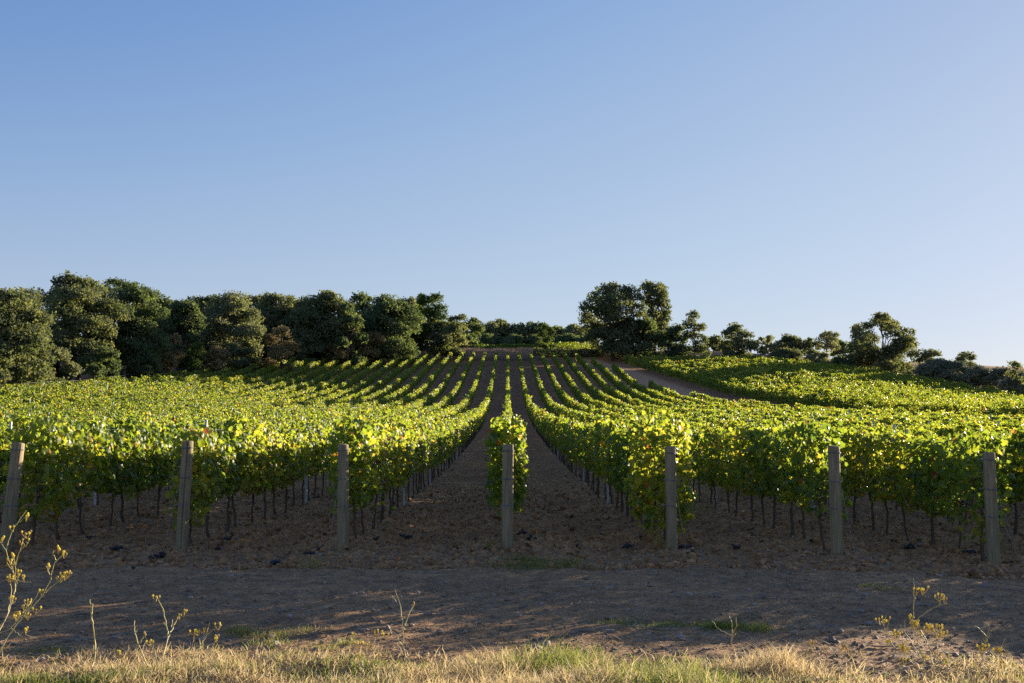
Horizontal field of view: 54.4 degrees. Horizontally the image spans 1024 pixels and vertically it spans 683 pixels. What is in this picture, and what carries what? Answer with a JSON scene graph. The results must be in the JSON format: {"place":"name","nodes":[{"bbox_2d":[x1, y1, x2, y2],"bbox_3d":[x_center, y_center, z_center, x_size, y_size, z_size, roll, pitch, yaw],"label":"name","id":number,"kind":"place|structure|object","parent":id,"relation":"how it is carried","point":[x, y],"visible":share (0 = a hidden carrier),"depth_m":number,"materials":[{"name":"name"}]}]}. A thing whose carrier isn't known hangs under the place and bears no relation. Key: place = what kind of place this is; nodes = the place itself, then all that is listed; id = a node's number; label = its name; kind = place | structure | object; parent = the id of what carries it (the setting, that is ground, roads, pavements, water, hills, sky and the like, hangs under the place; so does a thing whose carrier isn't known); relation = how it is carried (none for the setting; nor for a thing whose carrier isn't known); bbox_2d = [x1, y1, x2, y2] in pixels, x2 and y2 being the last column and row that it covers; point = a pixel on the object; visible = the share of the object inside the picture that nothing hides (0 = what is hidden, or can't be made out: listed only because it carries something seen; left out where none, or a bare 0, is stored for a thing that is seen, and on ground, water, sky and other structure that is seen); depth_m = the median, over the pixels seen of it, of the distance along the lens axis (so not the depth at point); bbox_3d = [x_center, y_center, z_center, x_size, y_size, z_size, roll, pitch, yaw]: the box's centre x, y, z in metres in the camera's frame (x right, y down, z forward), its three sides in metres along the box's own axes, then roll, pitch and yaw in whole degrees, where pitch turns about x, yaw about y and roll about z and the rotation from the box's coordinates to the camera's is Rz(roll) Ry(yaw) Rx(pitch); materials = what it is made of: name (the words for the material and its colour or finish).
{"place":"outdoors","nodes":[
{"label":"outdoors","id":0,"kind":"place"},
{"bbox_2d":[0,351,1023,682],"bbox_3d":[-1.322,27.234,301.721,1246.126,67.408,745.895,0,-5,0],"label":"ground","id":1,"kind":"structure","parent":0,"point":[468,473],"depth_m":11.81,"materials":[{"name":"soil"}]},
{"bbox_2d":[0,442,24,551],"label":"wooden post","id":2,"kind":"object","parent":1,"relation":"on","point":[14,478],"visible":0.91,"depth_m":14.48,"materials":[{"name":"grey wood"}]},
{"bbox_2d":[0,343,32,388],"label":"shrub","id":3,"kind":"object","parent":1,"relation":"on","point":[18,370],"visible":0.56,"depth_m":103.97,"materials":[{"name":"plant"}]},
{"bbox_2d":[0,286,57,384],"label":"oak tree","id":4,"kind":"object","parent":1,"relation":"on","point":[23,323],"visible":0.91,"depth_m":105.46,"materials":[{"name":"green plant"}]},
{"bbox_2d":[0,510,71,651],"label":"flowering weed","id":5,"kind":"object","parent":1,"relation":"on","point":[23,577],"visible":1,"depth_m":6.59,"materials":[{"name":"plant"}]},
{"bbox_2d":[24,345,84,385],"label":"shrub","id":6,"kind":"object","parent":1,"relation":"on","point":[70,367],"visible":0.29,"depth_m":118.17,"materials":[{"name":"plant"}]},
{"bbox_2d":[43,270,131,381],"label":"oak tree","id":7,"kind":"object","parent":1,"relation":"on","point":[78,307],"visible":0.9,"depth_m":129.90,"materials":[{"name":"green plant"}]},
{"bbox_2d":[0,370,187,396],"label":"trellised vine","id":8,"kind":"object","parent":1,"relation":"on","point":[96,382],"visible":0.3,"depth_m":115.75,"materials":[{"name":"green plant"}]},
{"bbox_2d":[77,346,123,379],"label":"shrub","id":9,"kind":"object","parent":1,"relation":"on","point":[104,360],"visible":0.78,"depth_m":127.15,"materials":[{"name":"plant"}]},
{"bbox_2d":[0,367,217,402],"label":"trellised vine","id":10,"kind":"object","parent":1,"relation":"on","point":[38,390],"visible":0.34,"depth_m":112.77,"materials":[{"name":"green plant"}]},
{"bbox_2d":[0,365,243,408],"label":"trellised vine","id":11,"kind":"object","parent":1,"relation":"on","point":[92,389],"visible":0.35,"depth_m":109.01,"materials":[{"name":"green plant"}]},
{"bbox_2d":[0,360,278,409],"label":"trellised vine","id":12,"kind":"object","parent":1,"relation":"on","point":[108,392],"visible":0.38,"depth_m":113.26,"materials":[{"name":"green plant"}]},
{"bbox_2d":[110,280,172,377],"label":"oak tree","id":13,"kind":"object","parent":1,"relation":"on","point":[137,332],"visible":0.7,"depth_m":139.39,"materials":[{"name":"green plant"}]},
{"bbox_2d":[123,350,164,379],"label":"shrub","id":14,"kind":"object","parent":1,"relation":"on","point":[149,366],"visible":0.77,"depth_m":137.26,"materials":[{"name":"plant"}]},
{"bbox_2d":[0,354,300,410],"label":"trellised vine","id":15,"kind":"object","parent":1,"relation":"on","point":[229,380],"visible":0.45,"depth_m":112.53,"materials":[{"name":"green plant"}]},
{"bbox_2d":[0,352,327,413],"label":"trellised vine","id":16,"kind":"object","parent":1,"relation":"on","point":[79,404],"visible":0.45,"depth_m":106.49,"materials":[{"name":"green plant"}]},
{"bbox_2d":[1,356,327,414],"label":"trellised vine","id":17,"kind":"object","parent":1,"relation":"on","point":[307,368],"visible":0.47,"depth_m":112.82,"materials":[{"name":"green plant"}]},
{"bbox_2d":[160,332,186,374],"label":"shrub","id":18,"kind":"object","parent":1,"relation":"on","point":[172,357],"visible":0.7,"depth_m":145.58,"materials":[{"name":"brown plant"}]},
{"bbox_2d":[163,441,192,550],"bbox_3d":[-4.794,2.377,14.297,0.261,1.898,0.421,2,-5,0],"label":"wooden post","id":19,"kind":"object","parent":1,"relation":"on","point":[183,515],"visible":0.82,"depth_m":14.38,"materials":[{"name":"grey wood"}]},
{"bbox_2d":[0,350,358,417],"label":"trellised vine","id":20,"kind":"object","parent":1,"relation":"on","point":[311,375],"visible":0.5,"depth_m":110.36,"materials":[{"name":"green plant"}]},
{"bbox_2d":[155,298,209,372],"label":"oak tree","id":21,"kind":"object","parent":1,"relation":"on","point":[185,316],"visible":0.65,"depth_m":155.30,"materials":[{"name":"green plant"}]},
{"bbox_2d":[2,355,362,418],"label":"trellised vine","id":22,"kind":"object","parent":1,"relation":"on","point":[339,369],"visible":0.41,"depth_m":114.46,"materials":[{"name":"green plant"}]},
{"bbox_2d":[0,357,380,420],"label":"trellised vine","id":23,"kind":"object","parent":1,"relation":"on","point":[345,374],"visible":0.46,"depth_m":112.20,"materials":[{"name":"green plant"}]},
{"bbox_2d":[185,342,206,371],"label":"shrub","id":24,"kind":"object","parent":1,"relation":"on","point":[195,362],"visible":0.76,"depth_m":149.83,"materials":[{"name":"green plant"}]},
{"bbox_2d":[10,357,384,420],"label":"trellised vine","id":25,"kind":"object","parent":1,"relation":"on","point":[361,375],"visible":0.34,"depth_m":114.42,"materials":[{"name":"green plant"}]},
{"bbox_2d":[0,356,401,421],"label":"trellised vine","id":26,"kind":"object","parent":1,"relation":"on","point":[367,381],"visible":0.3,"depth_m":120.64,"materials":[{"name":"green plant"}]},
{"bbox_2d":[4,355,417,424],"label":"trellised vine","id":27,"kind":"object","parent":1,"relation":"on","point":[386,379],"visible":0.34,"depth_m":105.32,"materials":[{"name":"green plant"}]},
{"bbox_2d":[0,352,429,426],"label":"trellised vine","id":28,"kind":"object","parent":1,"relation":"on","point":[389,389],"visible":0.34,"depth_m":114.59,"materials":[{"name":"green plant"}]},
{"bbox_2d":[201,345,235,371],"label":"shrub","id":29,"kind":"object","parent":1,"relation":"on","point":[213,355],"visible":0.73,"depth_m":154.36,"materials":[{"name":"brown plant"}]},
{"bbox_2d":[0,351,440,432],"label":"trellised vine","id":30,"kind":"object","parent":1,"relation":"on","point":[405,390],"visible":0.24,"depth_m":96.78,"materials":[{"name":"green plant"}]},
{"bbox_2d":[6,352,452,472],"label":"trellised vine","id":31,"kind":"object","parent":1,"relation":"on","point":[421,391],"visible":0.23,"depth_m":102.69,"materials":[{"name":"green plant"}]},
{"bbox_2d":[0,352,463,520],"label":"trellised vine","id":32,"kind":"object","parent":1,"relation":"on","point":[423,401],"visible":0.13,"depth_m":48.82,"materials":[{"name":"green plant"}]},
{"bbox_2d":[200,289,266,367],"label":"oak tree","id":33,"kind":"object","parent":1,"relation":"on","point":[233,312],"visible":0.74,"depth_m":162.69,"materials":[{"name":"green plant"}]},
{"bbox_2d":[0,352,474,544],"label":"trellised vine","id":34,"kind":"object","parent":1,"relation":"on","point":[150,445],"visible":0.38,"depth_m":17.04,"materials":[{"name":"green plant"}]},
{"bbox_2d":[226,346,261,372],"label":"shrub","id":35,"kind":"object","parent":1,"relation":"on","point":[244,358],"visible":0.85,"depth_m":159.10,"materials":[{"name":"plant"}]},
{"bbox_2d":[220,622,294,648],"bbox_3d":[-2.167,2.430,8.263,0.546,0.138,1.090,3,-6,-32],"label":"grass patch","id":36,"kind":"object","parent":1,"relation":"on","point":[244,632],"visible":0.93,"depth_m":8.45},
{"bbox_2d":[255,290,305,359],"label":"oak tree","id":37,"kind":"object","parent":1,"relation":"on","point":[274,313],"visible":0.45,"depth_m":188.13,"materials":[{"name":"green plant"}]},
{"bbox_2d":[262,325,301,372],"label":"shrub","id":38,"kind":"object","parent":1,"relation":"on","point":[280,351],"visible":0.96,"depth_m":162.77,"materials":[{"name":"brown plant"}]},
{"bbox_2d":[294,334,317,361],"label":"shrub","id":39,"kind":"object","parent":1,"relation":"on","point":[302,342],"visible":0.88,"depth_m":180.07,"materials":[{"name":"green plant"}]},
{"bbox_2d":[258,623,369,658],"bbox_3d":[-1.609,2.372,7.955,1.100,0.196,1.682,0,-5,0],"label":"grass patch","id":40,"kind":"object","parent":1,"relation":"on","point":[301,631],"visible":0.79,"depth_m":8.02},
{"bbox_2d":[285,288,361,362],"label":"oak tree","id":41,"kind":"object","parent":1,"relation":"on","point":[318,315],"visible":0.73,"depth_m":183.57,"materials":[{"name":"green plant"}]},
{"bbox_2d":[163,352,486,545],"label":"trellised vine","id":42,"kind":"object","parent":1,"relation":"on","point":[229,456],"visible":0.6,"depth_m":17.98,"materials":[{"name":"green plant"}]},
{"bbox_2d":[328,444,348,550],"bbox_3d":[-2.469,2.397,14.264,0.235,1.858,0.461,0,-5,5],"label":"wooden post","id":43,"kind":"object","parent":1,"relation":"on","point":[342,506],"visible":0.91,"depth_m":14.35,"materials":[{"name":"grey wood"}]},
{"bbox_2d":[327,301,368,369],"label":"oak tree","id":44,"kind":"object","parent":1,"relation":"on","point":[352,318],"visible":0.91,"depth_m":182.94,"materials":[{"name":"green plant"}]},
{"bbox_2d":[358,331,391,366],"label":"shrub","id":45,"kind":"object","parent":1,"relation":"on","point":[367,352],"visible":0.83,"depth_m":189.54,"materials":[{"name":"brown plant"}]},
{"bbox_2d":[354,293,426,364],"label":"oak tree","id":46,"kind":"object","parent":1,"relation":"on","point":[389,317],"visible":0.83,"depth_m":194.85,"materials":[{"name":"green plant"}]},
{"bbox_2d":[323,352,497,538],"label":"trellised vine","id":47,"kind":"object","parent":1,"relation":"on","point":[385,458],"visible":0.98,"depth_m":19.43,"materials":[{"name":"green plant"}]},
{"bbox_2d":[409,291,448,352],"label":"broadleaf tree","id":48,"kind":"object","parent":1,"relation":"on","point":[430,314],"visible":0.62,"depth_m":214.39,"materials":[{"name":"green plant"}]},
{"bbox_2d":[422,320,468,357],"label":"round tree","id":49,"kind":"object","parent":1,"relation":"on","point":[454,332],"visible":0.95,"depth_m":212.86,"materials":[{"name":"green plant"}]},
{"bbox_2d":[417,347,544,360],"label":"dry grass bank","id":50,"kind":"structure","parent":1,"relation":"on","point":[524,352],"depth_m":215.43,"materials":[{"name":"plant"}]},
{"bbox_2d":[478,351,530,516],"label":"trellised vine","id":51,"kind":"object","parent":1,"relation":"on","point":[502,430],"visible":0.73,"depth_m":15.08,"materials":[{"name":"green plant"}]},
{"bbox_2d":[500,444,514,548],"bbox_3d":[-0.049,2.415,14.434,0.197,1.848,0.430,1,-6,-9],"label":"wooden post","id":52,"kind":"object","parent":1,"relation":"on","point":[507,450],"visible":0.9,"depth_m":14.50,"materials":[{"name":"grey wood"}]},
{"bbox_2d":[0,485,1023,579],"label":"soil clods","id":53,"kind":"object","parent":1,"relation":"on","point":[955,568],"visible":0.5,"depth_m":14.97,"materials":[{"name":"soil"}]},
{"bbox_2d":[0,469,1023,564],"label":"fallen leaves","id":54,"kind":"object","parent":1,"relation":"on","point":[528,545],"visible":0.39,"depth_m":17.44,"materials":[{"name":"brown plant"}]},
{"bbox_2d":[473,549,611,571],"bbox_3d":[0.316,2.846,12.989,1.722,0.259,1.500,-4,-7,38],"label":"grass patch","id":55,"kind":"object","parent":1,"relation":"on","point":[566,563],"visible":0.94,"depth_m":12.82,"materials":[{"name":"plant"}]},
{"bbox_2d":[477,633,620,675],"bbox_3d":[0.268,2.175,6.971,0.906,0.269,1.034,-2,-6,17],"label":"grass patch","id":56,"kind":"object","parent":1,"relation":"on","point":[560,660],"visible":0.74,"depth_m":6.87,"materials":[{"name":"plant"}]},
{"bbox_2d":[533,347,600,356],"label":"hedge","id":57,"kind":"object","parent":1,"relation":"on","point":[580,352],"visible":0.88,"depth_m":214.19,"materials":[{"name":"green plant"}]},
{"bbox_2d":[517,352,698,540],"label":"trellised vine","id":58,"kind":"object","parent":1,"relation":"on","point":[623,458],"visible":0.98,"depth_m":17.57,"materials":[{"name":"green plant"}]},
{"bbox_2d":[577,281,649,360],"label":"oak tree","id":59,"kind":"object","parent":1,"relation":"on","point":[611,326],"visible":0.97,"depth_m":208.87,"materials":[{"name":"green plant"}]},
{"bbox_2d":[621,316,663,358],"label":"oak tree","id":60,"kind":"object","parent":1,"relation":"on","point":[644,347],"visible":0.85,"depth_m":209.17,"materials":[{"name":"green plant"}]},
{"bbox_2d":[638,279,672,352],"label":"oak tree","id":61,"kind":"object","parent":1,"relation":"on","point":[658,293],"visible":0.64,"depth_m":216.81,"materials":[{"name":"green plant"}]},
{"bbox_2d":[656,323,688,360],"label":"oak bush","id":62,"kind":"object","parent":1,"relation":"on","point":[672,336],"visible":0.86,"depth_m":208.70,"materials":[{"name":"green plant"}]},
{"bbox_2d":[662,446,685,548],"bbox_3d":[2.381,2.445,14.572,0.182,1.818,0.477,2,-6,-16],"label":"wooden post","id":63,"kind":"object","parent":1,"relation":"on","point":[671,498],"visible":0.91,"depth_m":14.64,"materials":[{"name":"grey wood"}]},
{"bbox_2d":[529,353,852,550],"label":"trellised vine","id":64,"kind":"object","parent":1,"relation":"on","point":[761,461],"visible":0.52,"depth_m":17.98,"materials":[{"name":"green plant"}]},
{"bbox_2d":[680,309,711,355],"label":"oak tree","id":65,"kind":"object","parent":1,"relation":"on","point":[698,347],"visible":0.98,"depth_m":208.24,"materials":[{"name":"green plant"}]},
{"bbox_2d":[715,322,759,357],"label":"oak tree","id":66,"kind":"object","parent":1,"relation":"on","point":[736,335],"visible":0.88,"depth_m":206.39,"materials":[{"name":"green plant"}]},
{"bbox_2d":[687,618,790,633],"bbox_3d":[1.998,2.498,8.770,0.893,0.124,0.642,0,-5,0],"label":"grass patch","id":67,"kind":"object","parent":1,"relation":"on","point":[726,625],"visible":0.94,"depth_m":8.77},
{"bbox_2d":[540,352,1014,560],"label":"trellised vine","id":68,"kind":"object","parent":1,"relation":"on","point":[925,469],"visible":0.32,"depth_m":17.18,"materials":[{"name":"green plant"}]},
{"bbox_2d":[551,352,1023,533],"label":"trellised vine","id":69,"kind":"object","parent":1,"relation":"on","point":[1015,445],"visible":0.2,"depth_m":20.48,"materials":[{"name":"green plant"}]},
{"bbox_2d":[701,641,873,682],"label":"grass patch","id":70,"kind":"object","parent":1,"relation":"on","point":[782,663],"visible":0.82,"depth_m":6.70,"materials":[{"name":"plant"}]},
{"bbox_2d":[562,352,1019,510],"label":"trellised vine","id":71,"kind":"object","parent":1,"relation":"on","point":[600,395],"visible":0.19,"depth_m":57.22,"materials":[{"name":"green plant"}]},
{"bbox_2d":[575,353,1023,434],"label":"trellised vine","id":72,"kind":"object","parent":1,"relation":"on","point":[610,390],"visible":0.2,"depth_m":67.06,"materials":[{"name":"green plant"}]},
{"bbox_2d":[591,357,1023,432],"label":"trellised vine","id":73,"kind":"object","parent":1,"relation":"on","point":[619,385],"visible":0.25,"depth_m":70.89,"materials":[{"name":"green plant"}]},
{"bbox_2d":[611,363,1023,428],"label":"trellised vine","id":74,"kind":"object","parent":1,"relation":"on","point":[634,383],"visible":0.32,"depth_m":90.64,"materials":[{"name":"green plant"}]},
{"bbox_2d":[621,354,1023,417],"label":"trellised vine","id":75,"kind":"object","parent":1,"relation":"on","point":[761,393],"visible":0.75,"depth_m":120.18,"materials":[{"name":"green plant"}]},
{"bbox_2d":[814,330,840,352],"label":"broadleaf tree","id":76,"kind":"object","parent":1,"relation":"on","point":[829,338],"visible":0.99,"depth_m":225.09,"materials":[{"name":"green plant"}]},
{"bbox_2d":[637,355,1023,415],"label":"trellised vine","id":77,"kind":"object","parent":1,"relation":"on","point":[727,378],"visible":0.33,"depth_m":122.26,"materials":[{"name":"green plant"}]},
{"bbox_2d":[661,354,1007,408],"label":"trellised vine","id":78,"kind":"object","parent":1,"relation":"on","point":[714,367],"visible":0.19,"depth_m":147.24,"materials":[{"name":"green plant"}]},
{"bbox_2d":[648,380,1023,425],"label":"trellised vine","id":79,"kind":"object","parent":1,"relation":"on","point":[652,384],"visible":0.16,"depth_m":86.50,"materials":[{"name":"green plant"}]},
{"bbox_2d":[649,354,1022,410],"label":"trellised vine","id":80,"kind":"object","parent":1,"relation":"on","point":[753,381],"visible":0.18,"depth_m":143.25,"materials":[{"name":"green plant"}]},
{"bbox_2d":[825,445,855,555],"bbox_3d":[4.771,2.456,14.436,0.190,1.888,0.487,2,-6,-16],"label":"wooden post","id":81,"kind":"object","parent":1,"relation":"on","point":[835,509],"visible":0.87,"depth_m":14.50,"materials":[{"name":"grey wood"}]},
{"bbox_2d":[674,355,1023,402],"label":"trellised vine","id":82,"kind":"object","parent":1,"relation":"on","point":[770,376],"visible":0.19,"depth_m":151.50,"materials":[{"name":"green plant"}]},
{"bbox_2d":[689,391,1023,423],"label":"trellised vine","id":83,"kind":"object","parent":1,"relation":"on","point":[704,397],"visible":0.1,"depth_m":78.55,"materials":[{"name":"green plant"}]},
{"bbox_2d":[690,355,1023,404],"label":"trellised vine","id":84,"kind":"object","parent":1,"relation":"on","point":[797,380],"visible":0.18,"depth_m":148.42,"materials":[{"name":"green plant"}]},
{"bbox_2d":[714,354,999,401],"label":"trellised vine","id":85,"kind":"object","parent":1,"relation":"on","point":[804,371],"visible":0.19,"depth_m":157.27,"materials":[{"name":"green plant"}]},
{"bbox_2d":[700,353,1022,402],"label":"trellised vine","id":86,"kind":"object","parent":1,"relation":"on","point":[770,369],"visible":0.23,"depth_m":157.50,"materials":[{"name":"green plant"}]},
{"bbox_2d":[740,354,1001,400],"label":"trellised vine","id":87,"kind":"object","parent":1,"relation":"on","point":[825,373],"visible":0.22,"depth_m":158.52,"materials":[{"name":"green plant"}]},
{"bbox_2d":[729,354,1015,401],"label":"trellised vine","id":88,"kind":"object","parent":1,"relation":"on","point":[816,373],"visible":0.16,"depth_m":154.91,"materials":[{"name":"green plant"}]},
{"bbox_2d":[738,398,1023,421],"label":"trellised vine","id":89,"kind":"object","parent":1,"relation":"on","point":[893,413],"visible":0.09,"depth_m":74.00,"materials":[{"name":"green plant"}]},
{"bbox_2d":[839,311,929,373],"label":"oak tree","id":90,"kind":"object","parent":1,"relation":"on","point":[867,353],"visible":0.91,"depth_m":193.37,"materials":[{"name":"green plant"}]},
{"bbox_2d":[769,356,1004,399],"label":"trellised vine","id":91,"kind":"object","parent":1,"relation":"on","point":[786,360],"visible":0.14,"depth_m":162.70,"materials":[{"name":"green plant"}]},
{"bbox_2d":[789,358,1022,400],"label":"trellised vine","id":92,"kind":"object","parent":1,"relation":"on","point":[895,381],"visible":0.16,"depth_m":158.40,"materials":[{"name":"green plant"}]},
{"bbox_2d":[875,578,948,677],"bbox_3d":[2.640,1.898,6.572,0.451,0.685,0.190,-2,-6,22],"label":"flowering weed","id":93,"kind":"object","parent":1,"relation":"on","point":[915,624],"visible":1,"depth_m":6.56,"materials":[{"name":"plant"}]},
{"bbox_2d":[837,363,1020,398],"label":"trellised vine","id":94,"kind":"object","parent":1,"relation":"on","point":[927,381],"visible":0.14,"depth_m":160.50,"materials":[{"name":"green plant"}]},
{"bbox_2d":[922,358,956,380],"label":"scrub bush","id":95,"kind":"object","parent":1,"relation":"on","point":[936,367],"visible":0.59,"depth_m":177.60,"materials":[{"name":"green plant"}]},
{"bbox_2d":[941,360,971,385],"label":"scrub bush","id":96,"kind":"object","parent":1,"relation":"on","point":[952,374],"visible":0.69,"depth_m":173.87,"materials":[{"name":"green plant"}]},
{"bbox_2d":[961,364,993,388],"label":"scrub bush","id":97,"kind":"object","parent":1,"relation":"on","point":[975,376],"visible":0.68,"depth_m":169.75,"materials":[{"name":"green plant"}]},
{"bbox_2d":[978,452,1022,564],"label":"wooden post","id":98,"kind":"object","parent":1,"relation":"on","point":[991,516],"visible":0.92,"depth_m":14.55,"materials":[{"name":"grey wood"}]},
{"bbox_2d":[0,638,1023,682],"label":"dry grass","id":99,"kind":"structure","parent":0,"point":[611,672],"depth_m":6.45,"materials":[{"name":"plant"}]},
{"bbox_2d":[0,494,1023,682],"bbox_3d":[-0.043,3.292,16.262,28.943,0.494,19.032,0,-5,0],"label":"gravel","id":100,"kind":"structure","parent":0,"point":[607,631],"depth_m":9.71,"materials":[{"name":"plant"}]},
{"bbox_2d":[0,0,1023,367],"label":"sky","id":101,"kind":"structure","parent":0,"point":[804,169],"materials":[{"name":"blue"}]},
{"bbox_2d":[583,359,737,402],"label":"dirt path","id":102,"kind":"structure","parent":0,"point":[642,379],"depth_m":168.67,"materials":[{"name":"soil"}]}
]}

